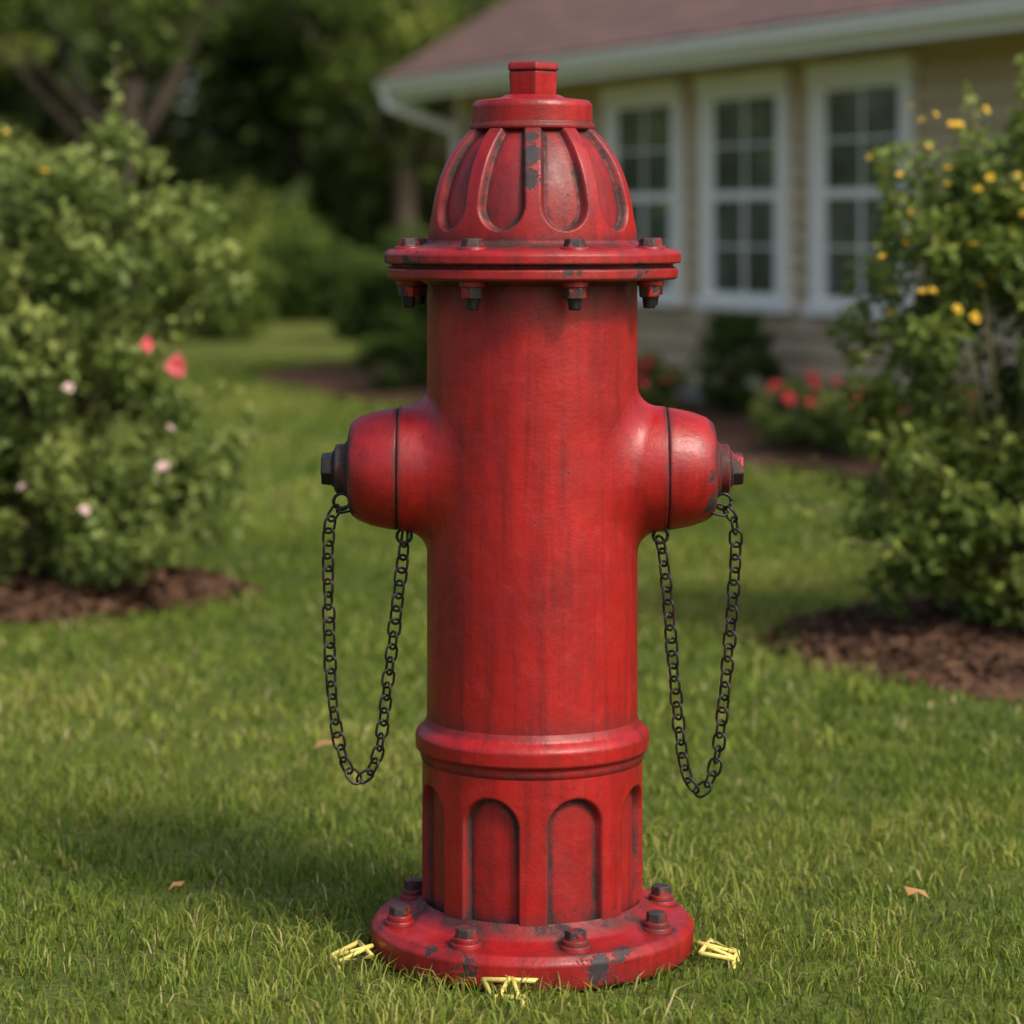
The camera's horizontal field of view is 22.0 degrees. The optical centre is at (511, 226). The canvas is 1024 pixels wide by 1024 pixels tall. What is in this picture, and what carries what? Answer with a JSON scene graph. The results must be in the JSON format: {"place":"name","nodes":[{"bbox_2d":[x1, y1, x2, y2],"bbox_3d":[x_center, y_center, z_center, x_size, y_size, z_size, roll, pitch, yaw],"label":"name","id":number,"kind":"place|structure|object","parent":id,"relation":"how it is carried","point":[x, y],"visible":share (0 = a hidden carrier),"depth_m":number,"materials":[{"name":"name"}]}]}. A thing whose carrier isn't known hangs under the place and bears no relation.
{"place":"outdoors","nodes":[
{"label":"outdoors","id":0,"kind":"place"},
{"bbox_2d":[5,20,433,186],"label":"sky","id":1,"kind":"structure","parent":0,"point":[186,107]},
{"bbox_2d":[0,299,1023,1023],"bbox_3d":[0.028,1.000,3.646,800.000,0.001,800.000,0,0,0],"label":"lawn ground","id":2,"kind":"structure","parent":0,"point":[286,337],"depth_m":4.64,"materials":[{"name":"green plant"}]},
{"bbox_2d":[0,0,54,81],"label":"garden tree","id":3,"kind":"object","parent":2,"relation":"on","point":[46,48],"visible":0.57,"depth_m":23.40,"materials":[{"name":"green plant"}]},
{"bbox_2d":[0,555,263,624],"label":"mulch bed","id":4,"kind":"object","parent":2,"relation":"on","point":[29,597],"visible":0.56,"depth_m":6.87,"materials":[{"name":"brown wood"}]},
{"bbox_2d":[0,139,106,435],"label":"rose bush","id":5,"kind":"object","parent":4,"relation":"on","point":[3,199],"visible":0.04,"depth_m":7.78,"materials":[{"name":"green plant"}]},
{"bbox_2d":[0,43,280,589],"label":"rose bush","id":6,"kind":"object","parent":4,"relation":"on","point":[60,475],"visible":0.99,"depth_m":6.98,"materials":[{"name":"green plant"}]},
{"bbox_2d":[48,199,218,332],"bbox_3d":[-3.547,0.357,24.640,1.716,1.316,1.750,0,0,0],"label":"garden shrub","id":7,"kind":"object","parent":2,"relation":"on","point":[203,221],"visible":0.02,"depth_m":24.57,"materials":[{"name":"green plant"}]},
{"bbox_2d":[0,0,356,342],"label":"garden tree","id":8,"kind":"object","parent":2,"relation":"on","point":[146,38],"visible":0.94,"depth_m":18.17,"materials":[{"name":"brown plant"}]},
{"bbox_2d":[152,228,292,340],"bbox_3d":[-2.584,0.514,23.152,1.231,1.015,1.233,0,0,20],"label":"garden shrub","id":9,"kind":"object","parent":2,"relation":"on","point":[265,276],"visible":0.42,"depth_m":22.96,"materials":[{"name":"green plant"}]},
{"bbox_2d":[0,0,472,287],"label":"tree line","id":10,"kind":"object","parent":2,"relation":"on","point":[245,131],"visible":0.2,"depth_m":33.04,"materials":[{"name":"green plant"}]},
{"bbox_2d":[168,176,328,315],"bbox_3d":[-3.014,0.233,29.108,2.266,1.551,1.865,0,0,0],"label":"garden shrub","id":11,"kind":"object","parent":2,"relation":"on","point":[270,224],"visible":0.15,"depth_m":28.90,"materials":[{"name":"green plant"}]},
{"bbox_2d":[243,218,356,321],"bbox_3d":[-2.215,0.458,27.635,1.482,1.094,1.352,0,0,0],"label":"garden shrub","id":12,"kind":"object","parent":2,"relation":"on","point":[307,252],"visible":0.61,"depth_m":27.39,"materials":[{"name":"green plant"}]},
{"bbox_2d":[329,940,374,971],"bbox_3d":[-0.215,1.001,3.566,0.058,0.059,0.077,0,0,-18],"label":"yellow ground anchor","id":13,"kind":"object","parent":2,"relation":"on","point":[363,947],"visible":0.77,"depth_m":3.56,"materials":[{"name":"plastic"}]},
{"bbox_2d":[307,249,399,340],"bbox_3d":[-1.354,0.602,23.048,0.870,0.807,0.912,0,0,0],"label":"boxwood shrub","id":14,"kind":"object","parent":2,"relation":"on","point":[364,263],"visible":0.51,"depth_m":22.88,"materials":[{"name":"green plant"}]},
{"bbox_2d":[238,0,504,248],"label":"garden tree","id":15,"kind":"object","parent":2,"relation":"on","point":[417,26],"visible":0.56,"depth_m":30.51,"materials":[{"name":"green plant"}]},
{"bbox_2d":[369,218,427,322],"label":"garden shrub","id":16,"kind":"object","parent":2,"relation":"on","point":[398,235],"visible":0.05,"depth_m":26.55,"materials":[{"name":"green plant"}]},
{"bbox_2d":[481,976,539,1006],"bbox_3d":[-0.004,1.001,3.406,0.077,0.059,0.058,0,0,4],"label":"yellow ground anchor","id":17,"kind":"object","parent":2,"relation":"on","point":[484,980],"visible":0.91,"depth_m":3.42,"materials":[{"name":"plastic"}]},
{"bbox_2d":[321,61,743,993],"bbox_3d":[0.026,0.387,3.644,0.450,1.225,0.446,0,0,-45],"label":"fire hydrant","id":18,"kind":"object","parent":2,"relation":"on","point":[531,467],"visible":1,"depth_m":3.53,"materials":[{"name":"red metal"}]},
{"bbox_2d":[169,739,929,898],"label":"fallen leaves","id":19,"kind":"object","parent":2,"relation":"on","point":[910,890],"visible":0.95,"depth_m":3.86,"materials":[{"name":"brown plant"}]},
{"bbox_2d":[251,362,974,480],"bbox_3d":[1.297,0.961,11.774,1.313,0.070,13.004,0,0,-24],"label":"mulch bed","id":20,"kind":"object","parent":2,"relation":"on","point":[736,433],"visible":0.23,"depth_m":12.81,"materials":[{"name":"brown wood"}]},
{"bbox_2d":[344,267,426,363],"bbox_3d":[-0.783,0.613,18.138,0.753,0.741,0.766,0,0,0],"label":"boxwood shrub","id":21,"kind":"object","parent":20,"relation":"on","point":[373,293],"visible":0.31,"depth_m":18.11,"materials":[{"name":"green plant"}]},
{"bbox_2d":[347,305,426,391],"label":"boxwood shrub","id":22,"kind":"object","parent":20,"relation":"on","point":[413,332],"visible":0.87,"depth_m":15.30,"materials":[{"name":"green plant"}]},
{"bbox_2d":[637,346,694,409],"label":"red rose shrub","id":23,"kind":"object","parent":20,"relation":"on","point":[662,383],"visible":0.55,"depth_m":13.07,"materials":[{"name":"green plant"}]},
{"bbox_2d":[687,309,784,415],"bbox_3d":[1.109,0.678,12.996,0.493,0.550,0.475,0,0,0],"label":"boxwood shrub","id":24,"kind":"object","parent":20,"relation":"on","point":[732,331],"visible":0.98,"depth_m":12.93,"materials":[{"name":"green plant"}]},
{"bbox_2d":[745,372,843,448],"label":"red rose shrub","id":25,"kind":"object","parent":20,"relation":"on","point":[788,426],"visible":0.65,"depth_m":11.19,"materials":[{"name":"green plant"}]},
{"bbox_2d":[806,382,908,456],"bbox_3d":[1.441,0.791,10.898,0.442,0.326,0.431,0,0,-43],"label":"red rose shrub","id":26,"kind":"object","parent":20,"relation":"on","point":[825,412],"visible":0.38,"depth_m":10.84,"materials":[{"name":"green plant"}]},
{"bbox_2d":[904,385,981,455],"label":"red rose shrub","id":27,"kind":"object","parent":20,"relation":"on","point":[974,406],"visible":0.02,"depth_m":10.51,"materials":[{"name":"green plant"}]},
{"bbox_2d":[697,937,739,968],"bbox_3d":[0.279,1.001,3.581,0.058,0.059,0.077,0,0,14],"label":"yellow ground anchor","id":28,"kind":"object","parent":2,"relation":"on","point":[719,950],"visible":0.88,"depth_m":3.57,"materials":[{"name":"plastic"}]},
{"bbox_2d":[654,387,895,423],"bbox_3d":[4.756,0.930,12.999,6.060,0.140,11.450,0,0,-24],"label":"foundation","id":29,"kind":"object","parent":2,"relation":"on","point":[690,394],"depth_m":14.04,"materials":[{"name":"concrete"}]},
{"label":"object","id":30,"kind":"object","parent":29,"relation":"on","visible":0},
{"bbox_2d":[379,0,965,80],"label":"roof","id":31,"kind":"structure","parent":30,"relation":"on","point":[506,31],"depth_m":14.66,"materials":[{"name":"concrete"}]},
{"bbox_2d":[381,17,1023,102],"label":"fascia","id":32,"kind":"structure","parent":31,"relation":"attached to","point":[932,33],"depth_m":12.59,"materials":[{"name":"white paint"}]},
{"bbox_2d":[374,0,1023,94],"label":"gutter","id":33,"kind":"object","parent":32,"relation":"attached to","point":[940,15],"visible":1,"depth_m":12.54,"materials":[{"name":"white paint"}]},
{"bbox_2d":[381,92,460,152],"bbox_3d":[-0.583,0.044,16.893,0.522,1.812,0.072,0,0,5],"label":"downspout","id":34,"kind":"object","parent":33,"relation":"attached to","point":[420,116],"visible":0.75,"depth_m":16.87,"materials":[{"name":"white paint"}]},
{"bbox_2d":[463,29,1023,409],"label":"siding","id":35,"kind":"object","parent":30,"relation":"attached to","point":[949,66],"visible":0.14,"depth_m":12.99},
{"bbox_2d":[456,94,462,138],"bbox_3d":[-0.338,-0.013,16.928,0.006,1.745,0.100,0,0,-24],"label":"corner board","id":36,"kind":"object","parent":35,"relation":"attached to","point":[459,110],"depth_m":16.92,"materials":[{"name":"white paint"}]},
{"bbox_2d":[601,78,688,307],"bbox_3d":[0.718,-0.177,14.541,0.077,1.225,0.954,0,0,-24],"label":"casing","id":37,"kind":"object","parent":35,"relation":"attached to","point":[675,90],"visible":0.68,"depth_m":14.16,"materials":[{"name":"white paint"}]},
{"bbox_2d":[614,98,670,296],"bbox_3d":[0.727,-0.155,14.545,0.024,1.070,0.724,0,0,-24],"label":"sash","id":38,"kind":"object","parent":37,"relation":"attached to","point":[644,197],"visible":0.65,"depth_m":14.54,"materials":[{"name":"white paint"}]},
{"bbox_2d":[618,105,670,288],"bbox_3d":[0.733,-0.155,14.547,0.010,1.070,0.724,0,0,-24],"label":"glass","id":39,"kind":"object","parent":37,"relation":"attached to","point":[657,136],"visible":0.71,"depth_m":14.49,"materials":[{"name":"glass"}]},
{"bbox_2d":[693,67,796,313],"bbox_3d":[1.182,-0.177,13.511,0.077,1.225,0.954,0,0,-24],"label":"casing","id":40,"kind":"object","parent":35,"relation":"attached to","point":[781,80],"visible":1,"depth_m":13.20,"materials":[{"name":"white paint"}]},
{"bbox_2d":[709,88,775,301],"bbox_3d":[1.192,-0.155,13.515,0.024,1.070,0.724,0,0,-24],"label":"sash","id":41,"kind":"object","parent":40,"relation":"attached to","point":[744,195],"visible":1,"depth_m":13.56,"materials":[{"name":"white paint"}]},
{"bbox_2d":[715,96,775,293],"bbox_3d":[1.197,-0.155,13.517,0.010,1.070,0.724,0,0,-24],"label":"glass","id":42,"kind":"object","parent":40,"relation":"attached to","point":[760,159],"visible":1,"depth_m":13.50,"materials":[{"name":"glass"}]},
{"bbox_2d":[802,53,920,319],"bbox_3d":[1.647,-0.177,12.480,0.077,1.225,0.954,0,0,-24],"label":"casing","id":43,"kind":"object","parent":35,"relation":"attached to","point":[905,68],"visible":0.72,"depth_m":12.59,"materials":[{"name":"white paint"}]},
{"bbox_2d":[820,77,898,308],"bbox_3d":[1.656,-0.155,12.485,0.024,1.070,0.724,0,0,-24],"label":"sash","id":44,"kind":"object","parent":43,"relation":"attached to","point":[861,193],"visible":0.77,"depth_m":12.62,"materials":[{"name":"white paint"}]},
{"bbox_2d":[827,85,897,298],"bbox_3d":[1.661,-0.155,12.487,0.009,1.070,0.724,0,0,-24],"label":"glass","id":45,"kind":"object","parent":43,"relation":"attached to","point":[880,110],"visible":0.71,"depth_m":12.56,"materials":[{"name":"glass"}]},
{"bbox_2d":[755,588,1023,701],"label":"mulch bed","id":46,"kind":"object","parent":2,"relation":"on","point":[931,644],"visible":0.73,"depth_m":6.02,"materials":[{"name":"brown wood"}]},
{"bbox_2d":[779,51,1023,631],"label":"yellow flowering shrub","id":47,"kind":"object","parent":46,"relation":"on","point":[950,534],"visible":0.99,"depth_m":6.16,"materials":[{"name":"green plant"}]}
]}

